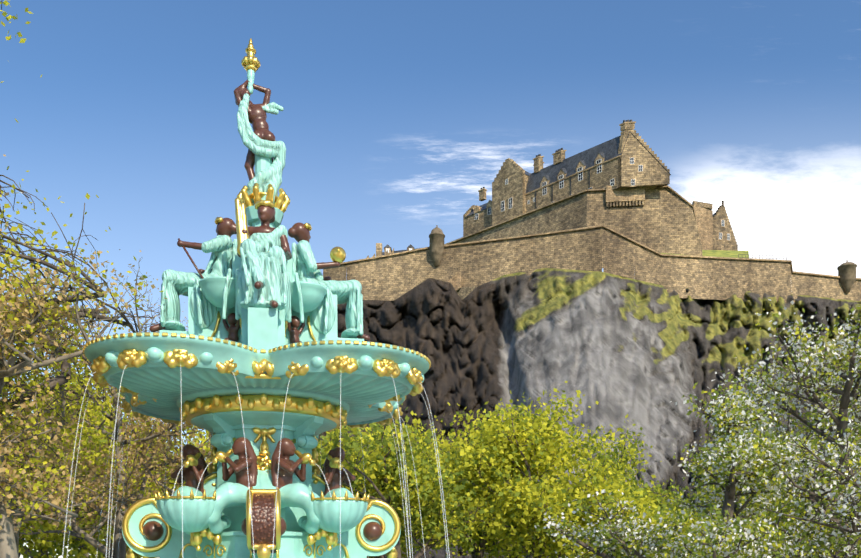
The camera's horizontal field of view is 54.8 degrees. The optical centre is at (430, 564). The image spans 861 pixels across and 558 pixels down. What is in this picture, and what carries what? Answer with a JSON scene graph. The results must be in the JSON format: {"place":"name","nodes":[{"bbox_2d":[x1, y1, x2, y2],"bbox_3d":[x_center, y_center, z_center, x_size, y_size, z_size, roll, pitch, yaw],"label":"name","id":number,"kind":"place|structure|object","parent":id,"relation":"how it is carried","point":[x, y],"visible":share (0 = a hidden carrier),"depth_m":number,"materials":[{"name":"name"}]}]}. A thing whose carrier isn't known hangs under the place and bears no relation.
{"place":"outdoors","nodes":[
{"label":"outdoors","id":0,"kind":"place"},
{"bbox_2d":[8,363,149,557],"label":"tree leaves","id":1,"kind":"object","parent":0,"point":[49,547],"depth_m":22.45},
{"bbox_2d":[0,0,176,557],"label":"weeping tree","id":2,"kind":"object","parent":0,"point":[19,226],"depth_m":13.19,"materials":[{"name":"plant"}]},
{"bbox_2d":[6,290,212,557],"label":"tan leaves","id":3,"kind":"object","parent":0,"point":[120,491],"depth_m":17.30,"materials":[{"name":"beige plant"}]},
{"bbox_2d":[178,238,203,278],"bbox_3d":[-3.485,-4.425,12.327,0.516,0.822,0.072,0,0,-10],"label":"fountain staff","id":4,"kind":"object","parent":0,"point":[193,263],"visible":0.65,"depth_m":12.31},
{"bbox_2d":[62,368,449,557],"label":"fountain water","id":5,"kind":"structure","parent":0,"point":[247,473],"depth_m":11.40,"materials":[{"name":"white liquid"}]},
{"bbox_2d":[316,403,498,557],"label":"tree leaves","id":6,"kind":"object","parent":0,"point":[375,470],"depth_m":29.06,"materials":[{"name":"yellow plant"}]},
{"bbox_2d":[0,0,860,557],"label":"sky","id":7,"kind":"structure","parent":0,"point":[392,123],"materials":[{"name":"blue"}]},
{"bbox_2d":[529,369,860,557],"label":"tree","id":8,"kind":"object","parent":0,"point":[737,451],"depth_m":14.77,"materials":[{"name":"plant"}]},
{"bbox_2d":[661,250,748,257],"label":"grass","id":9,"kind":"structure","parent":0,"point":[723,253],"depth_m":153.28,"materials":[{"name":"green plant"}]},
{"label":"ground","id":10,"kind":"structure","parent":0,"visible":0},
{"bbox_2d":[0,333,102,506],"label":"tree","id":11,"kind":"object","parent":10,"relation":"on","point":[52,435],"depth_m":14.91,"materials":[{"name":"plant"}]},
{"bbox_2d":[7,370,122,530],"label":"tree leaves","id":12,"kind":"object","parent":10,"relation":"on","point":[67,393],"depth_m":29.23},
{"bbox_2d":[0,154,166,557],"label":"tan tree","id":13,"kind":"object","parent":10,"relation":"on","point":[11,474],"depth_m":10.79,"materials":[{"name":"yellow plant"}]},
{"bbox_2d":[49,413,210,557],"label":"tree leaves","id":14,"kind":"object","parent":10,"relation":"on","point":[73,544],"depth_m":28.58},
{"bbox_2d":[88,249,211,452],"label":"bare tree","id":15,"kind":"object","parent":10,"relation":"on","point":[138,323],"depth_m":44.40,"materials":[{"name":"plant"}]},
{"bbox_2d":[160,155,363,557],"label":"fountain pier","id":16,"kind":"structure","parent":10,"relation":"on","point":[263,328],"depth_m":12.14,"materials":[{"name":"teal metal"}]},
{"bbox_2d":[198,276,235,308],"bbox_3d":[-3.014,-3.924,12.142,0.730,0.335,0.730,0,0,-10],"label":"fountain bowl","id":17,"kind":"object","parent":16,"relation":"on","point":[212,288],"visible":0.58,"depth_m":11.91,"materials":[{"name":"teal metal"}]},
{"bbox_2d":[84,332,428,424],"bbox_3d":[-2.553,-2.631,12.802,4.706,0.510,4.706,0,0,-10],"label":"fountain basin","id":18,"kind":"object","parent":16,"relation":"on","point":[162,383],"visible":0.67,"depth_m":11.18,"materials":[{"name":"teal metal"}]},
{"bbox_2d":[83,332,430,399],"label":"fountain rim beads","id":19,"kind":"object","parent":18,"relation":"on","point":[246,346],"visible":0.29,"depth_m":10.68,"materials":[{"name":"gold metal"}]},
{"bbox_2d":[91,38,422,557],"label":"gilded ornaments","id":20,"kind":"object","parent":18,"relation":"attached to","point":[126,359],"visible":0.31,"depth_m":11.79},
{"bbox_2d":[91,347,423,417],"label":"basin bosses","id":21,"kind":"object","parent":18,"relation":"on","point":[154,355],"visible":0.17,"depth_m":10.79,"materials":[{"name":"teal metal"}]},
{"bbox_2d":[122,469,400,557],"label":"scroll ornaments","id":22,"kind":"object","parent":16,"relation":"attached to","point":[263,515],"depth_m":12.37},
{"bbox_2d":[122,473,400,557],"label":"trim","id":23,"kind":"structure","parent":22,"relation":"attached to","point":[133,508],"depth_m":12.31,"materials":[{"name":"gold metal"}]},
{"bbox_2d":[160,93,362,338],"bbox_3d":[-2.571,-5.347,12.784,2.518,3.737,2.557,0,0,33],"label":"statue drapery","id":24,"kind":"object","parent":16,"relation":"on","point":[264,261],"visible":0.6,"depth_m":12.38,"materials":[{"name":"teal metal"}]},
{"bbox_2d":[156,495,367,532],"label":"small basins","id":25,"kind":"object","parent":16,"relation":"attached to","point":[196,514],"visible":0.56,"depth_m":11.49,"materials":[{"name":"teal metal"}]},
{"bbox_2d":[154,489,369,557],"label":"trim","id":26,"kind":"structure","parent":25,"relation":"attached to","point":[203,496],"depth_m":11.55,"materials":[{"name":"gold metal"}]},
{"bbox_2d":[143,79,381,540],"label":"statues","id":27,"kind":"object","parent":16,"relation":"on","point":[287,467],"visible":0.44,"depth_m":12.25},
{"bbox_2d":[185,395,341,429],"bbox_3d":[-2.551,-2.286,12.802,2.400,0.240,2.400,0,0,-10],"label":"ornamental band","id":28,"kind":"object","parent":16,"relation":"attached to","point":[259,406],"visible":0.33,"depth_m":11.75,"materials":[{"name":"gold metal"}]},
{"bbox_2d":[203,413,323,454],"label":"fountain consoles","id":29,"kind":"object","parent":16,"relation":"attached to","point":[306,429],"visible":0.44,"depth_m":12.13,"materials":[{"name":"teal metal"}]},
{"bbox_2d":[173,69,353,534],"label":"fountain ornaments","id":30,"kind":"object","parent":16,"relation":"on","point":[230,494],"visible":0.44,"depth_m":11.65},
{"bbox_2d":[191,411,336,435],"bbox_3d":[-2.550,-2.106,12.802,2.200,0.160,2.200,0,0,-10],"label":"fountain column top","id":31,"kind":"object","parent":16,"relation":"attached to","point":[272,418],"visible":0.56,"depth_m":11.98,"materials":[{"name":"teal metal"}]},
{"bbox_2d":[291,281,326,312],"bbox_3d":[-1.902,-3.924,12.347,0.730,0.335,0.730,0,0,-10],"label":"fountain bowl","id":32,"kind":"object","parent":16,"relation":"on","point":[313,294],"visible":0.69,"depth_m":12.14,"materials":[{"name":"teal metal"}]},
{"bbox_2d":[318,423,450,557],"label":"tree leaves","id":33,"kind":"object","parent":10,"relation":"on","point":[406,550],"depth_m":41.07,"materials":[{"name":"plant"}]},
{"bbox_2d":[422,432,569,557],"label":"leaves","id":34,"kind":"object","parent":10,"relation":"on","point":[508,556],"depth_m":45.83,"materials":[{"name":"green plant"}]},
{"bbox_2d":[385,381,636,557],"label":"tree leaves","id":35,"kind":"object","parent":10,"relation":"on","point":[545,455],"depth_m":33.93,"materials":[{"name":"yellow plant"}]},
{"bbox_2d":[209,268,860,557],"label":"castle rock","id":36,"kind":"object","parent":10,"relation":"on","point":[643,354],"visible":0.4,"depth_m":126.62,"materials":[{"name":"grey stone"}]},
{"bbox_2d":[323,120,860,304],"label":"castle","id":37,"kind":"structure","parent":36,"relation":"on","point":[618,206],"depth_m":147.51,"materials":[{"name":"stone"}]},
{"bbox_2d":[429,225,444,266],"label":"castle turret","id":38,"kind":"object","parent":37,"relation":"attached to","point":[436,242],"visible":0.96,"depth_m":144.41,"materials":[{"name":"stone"}]},
{"bbox_2d":[738,254,786,260],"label":"castle railing","id":39,"kind":"object","parent":37,"relation":"on","point":[776,258],"visible":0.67,"depth_m":147.40,"materials":[{"name":"white metal"}]},
{"bbox_2d":[837,260,856,292],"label":"castle turret","id":40,"kind":"object","parent":37,"relation":"attached to","point":[847,273],"visible":0.98,"depth_m":151.40,"materials":[{"name":"stone"}]},
{"bbox_2d":[429,390,654,557],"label":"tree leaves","id":41,"kind":"object","parent":10,"relation":"on","point":[551,498],"depth_m":31.52,"materials":[{"name":"yellow plant"}]},
{"bbox_2d":[545,414,688,557],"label":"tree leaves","id":42,"kind":"object","parent":10,"relation":"on","point":[631,452],"depth_m":39.60,"materials":[{"name":"plant"}]},
{"bbox_2d":[559,468,752,557],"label":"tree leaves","id":43,"kind":"object","parent":10,"relation":"on","point":[601,485],"depth_m":30.05,"materials":[{"name":"green plant"}]},
{"bbox_2d":[662,433,812,556],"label":"tree leaves","id":44,"kind":"object","parent":10,"relation":"on","point":[743,498],"depth_m":43.36,"materials":[{"name":"green plant"}]},
{"bbox_2d":[682,393,860,557],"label":"tree","id":45,"kind":"object","parent":10,"relation":"on","point":[780,502],"depth_m":33.98,"materials":[{"name":"green plant"}]},
{"bbox_2d":[673,299,860,557],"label":"tree","id":46,"kind":"object","parent":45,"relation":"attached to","point":[850,488],"depth_m":16.21,"materials":[{"name":"white plant"}]}
]}

